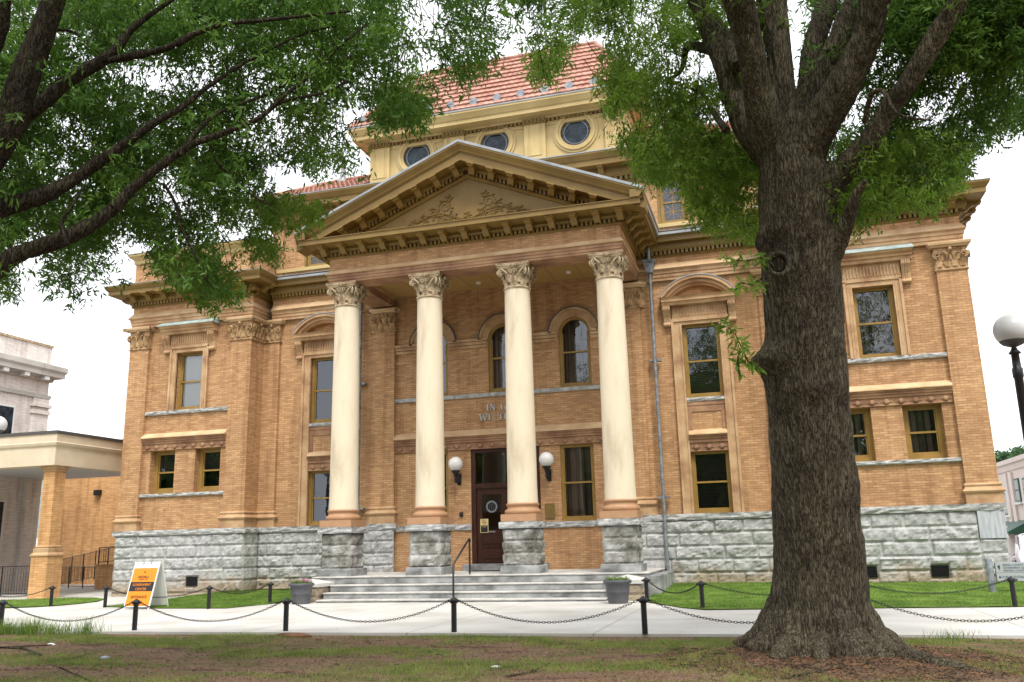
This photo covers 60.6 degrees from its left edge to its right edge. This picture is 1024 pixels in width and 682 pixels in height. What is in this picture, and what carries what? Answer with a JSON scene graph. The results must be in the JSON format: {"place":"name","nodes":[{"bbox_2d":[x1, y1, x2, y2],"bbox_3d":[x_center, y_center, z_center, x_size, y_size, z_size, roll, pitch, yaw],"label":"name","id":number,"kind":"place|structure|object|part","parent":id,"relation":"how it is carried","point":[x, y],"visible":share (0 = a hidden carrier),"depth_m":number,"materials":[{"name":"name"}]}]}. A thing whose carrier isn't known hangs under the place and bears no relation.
{"place":"outdoors","nodes":[
{"label":"outdoors","id":0,"kind":"place"},
{"bbox_2d":[8,614,54,634],"bbox_3d":[-10.444,6.130,19.052,1.208,0.442,0.803,-5,-14,16],"label":"weed clump","id":1,"kind":"object","parent":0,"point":[27,628],"visible":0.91,"depth_m":18.93,"materials":[{"name":"green plant"}]},
{"bbox_2d":[0,596,102,607],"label":"lawn","id":2,"kind":"structure","parent":0,"point":[46,601],"depth_m":30.23,"materials":[{"name":"green plant"}]},
{"bbox_2d":[60,614,109,634],"bbox_3d":[-9.073,5.996,18.678,1.281,0.468,0.793,-12,-17,38],"label":"weed clump","id":3,"kind":"object","parent":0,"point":[85,629],"visible":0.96,"depth_m":18.53,"materials":[{"name":"green plant"}]},
{"bbox_2d":[107,589,290,607],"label":"lawn","id":4,"kind":"structure","parent":0,"point":[194,606],"depth_m":27.73,"materials":[{"name":"green plant"}]},
{"bbox_2d":[267,582,273,603],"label":"bollard","id":5,"kind":"object","parent":4,"relation":"on","point":[270,584],"visible":1,"depth_m":26.62,"materials":[{"name":"black metal"}]},
{"bbox_2d":[480,519,487,532],"bbox_3d":[-0.980,6.543,31.026,0.300,0.480,0.016,-5,-14,16],"label":"smoking notice","id":6,"kind":"object","parent":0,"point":[483,525],"visible":1,"depth_m":31.02,"materials":[{"name":"yellow paper"}]},
{"bbox_2d":[0,637,1021,681],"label":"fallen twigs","id":7,"kind":"object","parent":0,"point":[940,677],"depth_m":11.59,"materials":[{"name":"brown wood"}]},
{"bbox_2d":[0,602,1023,681],"bbox_3d":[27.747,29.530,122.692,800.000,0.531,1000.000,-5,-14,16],"label":"ground","id":8,"kind":"structure","parent":0,"point":[680,676],"depth_m":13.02,"materials":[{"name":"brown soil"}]},
{"bbox_2d":[0,617,26,634],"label":"weed clump","id":9,"kind":"object","parent":8,"relation":"on","point":[5,628],"visible":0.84,"depth_m":19.09,"materials":[{"name":"green plant"}]},
{"bbox_2d":[0,332,67,590],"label":"white brick building","id":10,"kind":"structure","parent":8,"relation":"on","point":[29,372],"depth_m":42.69,"materials":[{"name":"brick"}]},
{"bbox_2d":[0,500,5,553],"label":"window","id":11,"kind":"structure","parent":10,"relation":"in","point":[2,502],"depth_m":41.37,"materials":[{"name":"white plastic"}]},
{"bbox_2d":[0,403,15,433],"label":"window","id":12,"kind":"structure","parent":10,"relation":"in","point":[7,411],"depth_m":42.22,"materials":[{"name":"white plastic"}]},
{"bbox_2d":[36,480,42,545],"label":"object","id":13,"kind":"structure","parent":8,"relation":"on","point":[39,513],"depth_m":71.37,"materials":[{"name":"white metal"}]},
{"bbox_2d":[30,619,77,634],"bbox_3d":[-9.777,6.128,18.884,1.126,0.337,0.833,0,-13,-4],"label":"weed clump","id":14,"kind":"object","parent":8,"relation":"on","point":[52,631],"visible":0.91,"depth_m":18.76,"materials":[{"name":"green plant"}]},
{"bbox_2d":[0,430,122,598],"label":"entrance canopy","id":15,"kind":"object","parent":8,"relation":"on","point":[53,460],"visible":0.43,"depth_m":34.55,"materials":[{"name":"beige paint"}]},
{"bbox_2d":[48,664,91,681],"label":"fallen branch","id":16,"kind":"object","parent":8,"relation":"on","point":[70,672],"visible":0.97,"depth_m":12.45,"materials":[{"name":"brown wood"}]},
{"bbox_2d":[59,439,122,584],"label":"brick annex","id":17,"kind":"object","parent":8,"relation":"on","point":[90,510],"visible":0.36,"depth_m":48.49,"materials":[{"name":"brick"}]},
{"bbox_2d":[94,564,113,588],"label":"brick wall","id":18,"kind":"structure","parent":8,"relation":"on","point":[103,575],"depth_m":40.63,"materials":[{"name":"brick"}]},
{"bbox_2d":[98,546,114,563],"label":"iron fence","id":19,"kind":"object","parent":18,"relation":"on","point":[103,554],"visible":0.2,"depth_m":41.04,"materials":[{"name":"black metal"}]},
{"bbox_2d":[0,0,563,320],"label":"oak tree","id":20,"kind":"object","parent":8,"relation":"on","point":[36,99],"visible":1,"depth_m":10.91,"materials":[{"name":"green plant"}]},
{"bbox_2d":[274,632,311,637],"bbox_3d":[-4.281,5.764,17.115,0.840,0.140,0.234,-5,-14,16],"label":"ground stone","id":21,"kind":"object","parent":8,"relation":"on","point":[299,635],"visible":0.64,"depth_m":17.02,"materials":[{"name":"brown stone"}]},
{"bbox_2d":[0,584,1023,638],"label":"walkway","id":22,"kind":"structure","parent":8,"relation":"on","point":[626,621],"depth_m":19.01,"materials":[{"name":"concrete"}]},
{"bbox_2d":[0,416,6,432],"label":"street lamp","id":23,"kind":"object","parent":22,"relation":"on","point":[3,424],"visible":1,"depth_m":25.43,"materials":[{"name":"grey glass"}]},
{"bbox_2d":[0,600,7,625],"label":"bollard","id":24,"kind":"object","parent":22,"relation":"on","point":[2,606],"visible":0.92,"depth_m":19.73,"materials":[{"name":"black metal"}]},
{"bbox_2d":[6,602,131,621],"bbox_3d":[-9.784,5.948,19.239,3.459,0.424,0.046,-5,-14,17],"label":"chain","id":25,"kind":"object","parent":24,"relation":"hanging from","point":[76,620],"visible":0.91,"depth_m":19.18,"materials":[{"name":"black paint"}]},
{"bbox_2d":[0,566,29,595],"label":"iron fence","id":26,"kind":"object","parent":22,"relation":"on","point":[12,578],"visible":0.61,"depth_m":34.86,"materials":[{"name":"black metal"}]},
{"bbox_2d":[49,585,55,606],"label":"bollard","id":27,"kind":"object","parent":22,"relation":"on","point":[52,588],"visible":1,"depth_m":28.02,"materials":[{"name":"black metal"}]},
{"bbox_2d":[0,588,48,597],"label":"chain","id":28,"kind":"object","parent":27,"relation":"hanging from","point":[28,594],"visible":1,"depth_m":28.33,"materials":[{"name":"black paint"}]},
{"bbox_2d":[61,566,95,588],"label":"metal gate","id":29,"kind":"structure","parent":22,"relation":"on","point":[83,578],"depth_m":42.26,"materials":[{"name":"black metal"}]},
{"bbox_2d":[61,547,113,583],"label":"iron fence","id":30,"kind":"object","parent":22,"relation":"on","point":[103,551],"visible":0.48,"depth_m":44.27,"materials":[{"name":"black metal"}]},
{"bbox_2d":[103,586,109,607],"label":"bollard","id":31,"kind":"object","parent":22,"relation":"on","point":[105,588],"visible":1,"depth_m":26.82,"materials":[{"name":"black metal"}]},
{"bbox_2d":[108,588,204,597],"bbox_3d":[-10.571,7.463,25.957,4.099,0.299,0.046,-8,-15,26],"label":"chain","id":32,"kind":"object","parent":31,"relation":"hanging from","point":[162,596],"visible":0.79,"depth_m":25.69,"materials":[{"name":"black paint"}]},
{"bbox_2d":[131,599,141,629],"bbox_3d":[-8.036,5.834,18.701,0.167,0.645,0.226,10,-17,-40],"label":"bollard","id":33,"kind":"object","parent":22,"relation":"on","point":[135,603],"visible":1,"depth_m":18.67,"materials":[{"name":"black metal"}]},
{"bbox_2d":[139,601,280,621],"bbox_3d":[-6.317,5.624,18.208,3.460,0.424,0.046,-5,-14,16],"label":"chain","id":34,"kind":"object","parent":33,"relation":"hanging from","point":[254,613],"visible":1,"depth_m":18.15,"materials":[{"name":"black paint"}]},
{"bbox_2d":[123,562,168,609],"bbox_3d":[-10.797,7.231,25.971,0.880,1.330,0.910,-5,-14,16],"label":"sandwich board","id":35,"kind":"object","parent":22,"relation":"on","point":[147,583],"visible":0.98,"depth_m":25.87,"materials":[{"name":"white plastic"}]},
{"bbox_2d":[205,585,212,608],"bbox_3d":[-8.639,7.302,24.984,0.226,0.645,0.167,2,-14,-16],"label":"bollard","id":36,"kind":"object","parent":22,"relation":"on","point":[209,588],"visible":1,"depth_m":24.96,"materials":[{"name":"black metal"}]},
{"bbox_2d":[213,584,266,593],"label":"chain","id":37,"kind":"object","parent":36,"relation":"hanging from","point":[239,593],"visible":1,"depth_m":25.84,"materials":[{"name":"black paint"}]},
{"bbox_2d":[281,598,291,630],"bbox_3d":[-4.557,5.513,17.681,0.167,0.645,0.226,10,-17,-40],"label":"bollard","id":38,"kind":"object","parent":22,"relation":"on","point":[286,602],"visible":1,"depth_m":17.65,"materials":[{"name":"black metal"}]},
{"bbox_2d":[290,600,447,622],"bbox_3d":[-2.846,5.298,17.165,3.459,0.424,0.046,-5,-14,17],"label":"chain","id":39,"kind":"object","parent":38,"relation":"hanging from","point":[337,618],"visible":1,"depth_m":17.13,"materials":[{"name":"black paint"}]},
{"bbox_2d":[288,579,313,604],"bbox_3d":[-6.306,7.484,26.216,0.759,0.733,0.759,3,-14,-17],"label":"planter","id":40,"kind":"object","parent":22,"relation":"on","point":[301,591],"visible":0.96,"depth_m":25.96,"materials":[{"name":"grey plastic"}]},
{"bbox_2d":[448,597,459,631],"bbox_3d":[-1.101,5.182,16.617,0.226,0.645,0.167,2,-14,-16],"label":"bollard","id":41,"kind":"object","parent":22,"relation":"on","point":[453,601],"visible":1,"depth_m":16.59,"materials":[{"name":"black metal"}]},
{"bbox_2d":[457,600,635,623],"bbox_3d":[0.598,4.959,16.065,3.459,0.424,0.046,-6,-14,18],"label":"chain","id":42,"kind":"object","parent":41,"relation":"hanging from","point":[543,621],"visible":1,"depth_m":16.03,"materials":[{"name":"black paint"}]},
{"bbox_2d":[289,568,674,602],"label":"stone steps","id":43,"kind":"structure","parent":22,"relation":"on","point":[568,585],"depth_m":25.96,"materials":[{"name":"stone"}]},
{"bbox_2d":[452,538,470,596],"bbox_3d":[-1.492,6.809,26.194,0.060,1.810,1.593,-5,-14,16],"label":"handrail","id":44,"kind":"object","parent":43,"relation":"on","point":[462,549],"visible":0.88,"depth_m":26.11,"materials":[{"name":"black metal"}]},
{"bbox_2d":[468,570,499,571],"bbox_3d":[-0.388,7.763,29.630,2.100,0.014,0.750,-5,-14,16],"label":"door mat","id":45,"kind":"object","parent":43,"relation":"on","point":[483,570],"depth_m":29.75,"materials":[{"name":"black rubber"}]},
{"bbox_2d":[603,575,631,603],"bbox_3d":[2.798,6.574,23.222,0.767,0.724,0.785,-5,-14,16],"label":"planter","id":46,"kind":"object","parent":22,"relation":"on","point":[617,591],"visible":1,"depth_m":22.96,"materials":[{"name":"grey plastic"}]},
{"bbox_2d":[636,596,649,633],"bbox_3d":[2.333,4.834,15.478,0.226,0.645,0.167,2,-14,-16],"label":"bollard","id":47,"kind":"object","parent":22,"relation":"on","point":[643,600],"visible":1,"depth_m":15.45,"materials":[{"name":"black metal"}]},
{"bbox_2d":[641,577,650,602],"bbox_3d":[3.565,6.596,23.226,0.226,0.645,0.167,2,-14,-16],"label":"bollard","id":48,"kind":"object","parent":22,"relation":"on","point":[644,580],"visible":0.95,"depth_m":23.20,"materials":[{"name":"black metal"}]},
{"bbox_2d":[506,662,549,676],"bbox_3d":[0.307,4.409,11.829,0.173,0.064,1.395,-8,-14,25],"label":"fallen branch","id":49,"kind":"object","parent":8,"relation":"on","point":[516,674],"visible":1,"depth_m":11.47,"materials":[{"name":"brown wood"}]},
{"bbox_2d":[104,41,1011,596],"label":"courthouse","id":50,"kind":"structure","parent":8,"relation":"on","point":[502,283],"depth_m":30.15,"materials":[{"name":"brick"}]},
{"bbox_2d":[153,451,174,493],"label":"window","id":51,"kind":"structure","parent":50,"relation":"in","point":[164,460],"depth_m":34.60,"materials":[{"name":"yellow paint"}]},
{"bbox_2d":[177,352,202,409],"bbox_3d":[-12.610,1.665,35.048,1.820,2.910,0.600,-5,-14,16],"label":"window","id":52,"kind":"structure","parent":50,"relation":"in","point":[190,373],"depth_m":34.92,"materials":[{"name":"grey glass"}]},
{"bbox_2d":[198,448,220,491],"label":"window","id":53,"kind":"structure","parent":50,"relation":"in","point":[209,462],"depth_m":34.06,"materials":[{"name":"yellow paint"}]},
{"bbox_2d":[307,255,325,266],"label":"window","id":54,"kind":"structure","parent":50,"relation":"in","point":[312,260],"depth_m":36.36,"materials":[{"name":"yellow paint"}]},
{"bbox_2d":[309,471,329,525],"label":"window","id":55,"kind":"structure","parent":50,"relation":"in","point":[319,480],"depth_m":33.22,"materials":[{"name":"grey glass"}]},
{"bbox_2d":[311,357,332,422],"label":"window","id":56,"kind":"structure","parent":50,"relation":"in","point":[322,386],"depth_m":34.14,"materials":[{"name":"yellow paint"}]},
{"bbox_2d":[396,138,436,170],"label":"round window","id":57,"kind":"structure","parent":50,"relation":"in","point":[412,155],"depth_m":36.03,"materials":[{"name":"yellow paint"}]},
{"bbox_2d":[443,334,447,395],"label":"window","id":58,"kind":"structure","parent":50,"relation":"in","point":[445,345],"depth_m":32.83,"materials":[{"name":"yellow paint"}]},
{"bbox_2d":[444,452,448,516],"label":"window","id":59,"kind":"structure","parent":50,"relation":"in","point":[445,453],"depth_m":31.81,"materials":[{"name":"yellow paint"}]},
{"bbox_2d":[448,457,462,484],"bbox_3d":[-1.992,4.629,31.300,0.520,0.980,0.637,-5,-14,16],"label":"wall lamp","id":60,"kind":"object","parent":50,"relation":"attached to","point":[455,464],"visible":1,"depth_m":31.14,"materials":[{"name":"white glass"}]},
{"bbox_2d":[474,126,515,152],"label":"round window","id":61,"kind":"structure","parent":50,"relation":"in","point":[506,141],"depth_m":35.09,"materials":[{"name":"yellow paint"}]},
{"bbox_2d":[489,324,505,392],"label":"window","id":62,"kind":"structure","parent":50,"relation":"in","point":[497,373],"depth_m":32.33,"materials":[{"name":"yellow paint"}]},
{"bbox_2d":[471,446,540,563],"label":"double door","id":63,"kind":"structure","parent":50,"relation":"in","point":[489,498],"depth_m":31.28,"materials":[{"name":"brown wood"}]},
{"bbox_2d":[539,452,553,480],"bbox_3d":[1.211,4.342,30.399,0.520,0.980,0.637,-5,-14,16],"label":"wall lamp","id":64,"kind":"object","parent":50,"relation":"attached to","point":[546,459],"visible":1,"depth_m":30.24,"materials":[{"name":"white glass"}]},
{"bbox_2d":[545,503,554,518],"bbox_3d":[1.314,5.880,30.332,0.350,0.510,0.058,-5,-14,16],"label":"bronze plaque","id":65,"kind":"object","parent":50,"relation":"attached to","point":[549,510],"visible":1,"depth_m":30.31,"materials":[{"name":"gold metal"}]},
{"bbox_2d":[559,317,591,386],"bbox_3d":[2.348,0.442,31.679,1.750,3.160,0.600,-5,-14,16],"label":"window","id":66,"kind":"structure","parent":50,"relation":"in","point":[574,333],"depth_m":31.54,"materials":[{"name":"glass"}]},
{"bbox_2d":[553,113,597,152],"bbox_3d":[2.476,-8.162,34.133,1.780,1.780,0.220,-5,-14,16],"label":"round window","id":67,"kind":"structure","parent":50,"relation":"in","point":[574,137],"depth_m":34.15,"materials":[{"name":"yellow paint"}]},
{"bbox_2d":[560,444,596,520],"bbox_3d":[2.382,4.958,30.657,1.800,3.220,0.600,-5,-14,16],"label":"window","id":68,"kind":"structure","parent":50,"relation":"in","point":[577,460],"depth_m":30.53,"materials":[{"name":"yellow paint"}]},
{"bbox_2d":[659,184,685,223],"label":"window","id":69,"kind":"structure","parent":50,"relation":"in","point":[669,206],"depth_m":32.51,"materials":[{"name":"yellow paint"}]},
{"bbox_2d":[682,323,723,397],"bbox_3d":[6.638,0.736,30.341,1.860,3.160,0.600,-5,-14,16],"label":"window","id":70,"kind":"structure","parent":50,"relation":"in","point":[702,349],"depth_m":30.22,"materials":[{"name":"glass"}]},
{"bbox_2d":[691,450,733,512],"bbox_3d":[6.736,4.744,29.414,1.860,2.630,0.600,-5,-14,16],"label":"window","id":71,"kind":"structure","parent":50,"relation":"in","point":[711,473],"depth_m":29.28,"materials":[{"name":"yellow paint"}]},
{"bbox_2d":[850,408,874,461],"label":"window","id":72,"kind":"structure","parent":50,"relation":"in","point":[862,430],"depth_m":27.56,"materials":[{"name":"yellow paint"}]},
{"bbox_2d":[852,286,899,357],"bbox_3d":[11.673,-0.510,28.216,1.820,2.910,0.600,-5,-14,16],"label":"window","id":73,"kind":"structure","parent":50,"relation":"in","point":[877,334],"depth_m":28.08,"materials":[{"name":"glass"}]},
{"bbox_2d":[902,404,946,458],"bbox_3d":[12.748,2.870,27.252,1.720,2.280,0.600,-5,-14,16],"label":"window","id":74,"kind":"structure","parent":50,"relation":"in","point":[924,434],"depth_m":27.09,"materials":[{"name":"yellow paint"}]},
{"bbox_2d":[497,0,1023,673],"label":"oak tree","id":75,"kind":"object","parent":8,"relation":"on","point":[813,210],"visible":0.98,"depth_m":12.15,"materials":[{"name":"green plant"}]},
{"bbox_2d":[793,663,867,676],"bbox_3d":[3.873,4.014,10.774,1.305,0.086,0.211,5,-15,-27],"label":"fallen branch","id":76,"kind":"object","parent":8,"relation":"on","point":[809,672],"visible":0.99,"depth_m":10.64,"materials":[{"name":"brown wood"}]},
{"bbox_2d":[922,627,988,639],"bbox_3d":[7.058,4.677,14.050,1.004,0.182,0.623,-5,-14,16],"label":"weed clump","id":77,"kind":"object","parent":8,"relation":"on","point":[952,635],"visible":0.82,"depth_m":14.03,"materials":[{"name":"green plant"}]},
{"bbox_2d":[995,451,1012,462],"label":"background tree","id":78,"kind":"object","parent":8,"relation":"on","point":[998,459],"visible":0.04,"depth_m":74.01,"materials":[{"name":"green plant"}]},
{"bbox_2d":[993,314,1023,440],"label":"street lamp","id":79,"kind":"object","parent":8,"relation":"on","point":[1008,330],"visible":1,"depth_m":13.22,"materials":[{"name":"grey glass"}]},
{"bbox_2d":[995,442,1023,461],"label":"background tree","id":80,"kind":"object","parent":8,"relation":"on","point":[1016,451],"visible":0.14,"depth_m":74.42,"materials":[{"name":"green plant"}]},
{"bbox_2d":[996,454,1023,556],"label":"pink building","id":81,"kind":"structure","parent":8,"relation":"on","point":[1010,474],"depth_m":49.63,"materials":[{"name":"paint"}]},
{"bbox_2d":[1004,493,1010,517],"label":"window","id":82,"kind":"structure","parent":81,"relation":"in","point":[1006,511],"depth_m":51.62,"materials":[{"name":"white"}]},
{"bbox_2d":[1013,478,1022,504],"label":"window","id":83,"kind":"structure","parent":81,"relation":"in","point":[1016,481],"depth_m":48.86,"materials":[{"name":"white"}]},
{"bbox_2d":[0,0,1023,452],"label":"sky","id":84,"kind":"structure","parent":0,"point":[90,342],"materials":[{"name":"white"}]},
{"bbox_2d":[649,580,1023,609],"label":"lawn","id":85,"kind":"structure","parent":0,"point":[875,591],"depth_m":22.81,"materials":[{"name":"green plant"}]},
{"bbox_2d":[696,581,705,607],"bbox_3d":[4.470,5.975,20.635,0.167,0.645,0.226,10,-17,-40],"label":"bollard","id":86,"kind":"object","parent":85,"relation":"on","point":[700,584],"visible":0.96,"depth_m":20.61,"materials":[{"name":"black metal"}]},
{"bbox_2d":[647,580,696,593],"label":"chain","id":87,"kind":"object","parent":86,"relation":"hanging from","point":[671,592],"visible":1,"depth_m":21.96,"materials":[{"name":"black paint"}]},
{"bbox_2d":[706,584,768,595],"bbox_3d":[6.074,5.729,20.233,3.201,0.302,0.046,-5,-13,15],"label":"chain","id":88,"kind":"object","parent":86,"relation":"hanging from","point":[736,591],"visible":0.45,"depth_m":20.43,"materials":[{"name":"black paint"}]},
{"bbox_2d":[985,559,1023,591],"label":"direction sign","id":89,"kind":"object","parent":85,"relation":"on","point":[1005,570],"visible":0.94,"depth_m":22.47,"materials":[{"name":"grey metal"}]},
{"bbox_2d":[1005,576,1017,606],"bbox_3d":[10.932,5.466,19.122,0.226,0.645,0.167,2,-14,-16],"label":"bollard","id":90,"kind":"object","parent":85,"relation":"on","point":[1011,580],"visible":1,"depth_m":19.09,"materials":[{"name":"black metal"}]},
{"bbox_2d":[870,580,1005,593],"bbox_3d":[9.309,5.475,19.475,3.147,0.301,0.046,-4,-13,11],"label":"chain","id":91,"kind":"object","parent":90,"relation":"hanging from","point":[939,592],"visible":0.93,"depth_m":19.41,"materials":[{"name":"black paint"}]},
{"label":"bollard","id":92,"kind":"object","parent":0,"visible":0},
{"bbox_2d":[650,600,754,623],"bbox_3d":[4.072,4.642,15.061,3.458,0.425,0.046,-5,-13,14],"label":"chain","id":93,"kind":"object","parent":92,"relation":"hanging from","point":[706,618],"visible":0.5,"depth_m":15.23,"materials":[{"name":"black paint"}]},
{"bbox_2d":[870,598,1023,622],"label":"chain","id":94,"kind":"object","parent":92,"relation":"hanging from","point":[994,620],"visible":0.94,"depth_m":14.40,"materials":[{"name":"black paint"}]},
{"label":"street","id":95,"kind":"structure","parent":0,"visible":0},
{"bbox_2d":[1015,533,1023,561],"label":"parked van","id":96,"kind":"object","parent":95,"relation":"on","point":[1019,547],"visible":0.49,"depth_m":41.61,"materials":[{"name":"white paint"}]},
{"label":"side window","id":97,"kind":"part","parent":96,"relation":"part of","materials":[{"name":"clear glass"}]}
]}

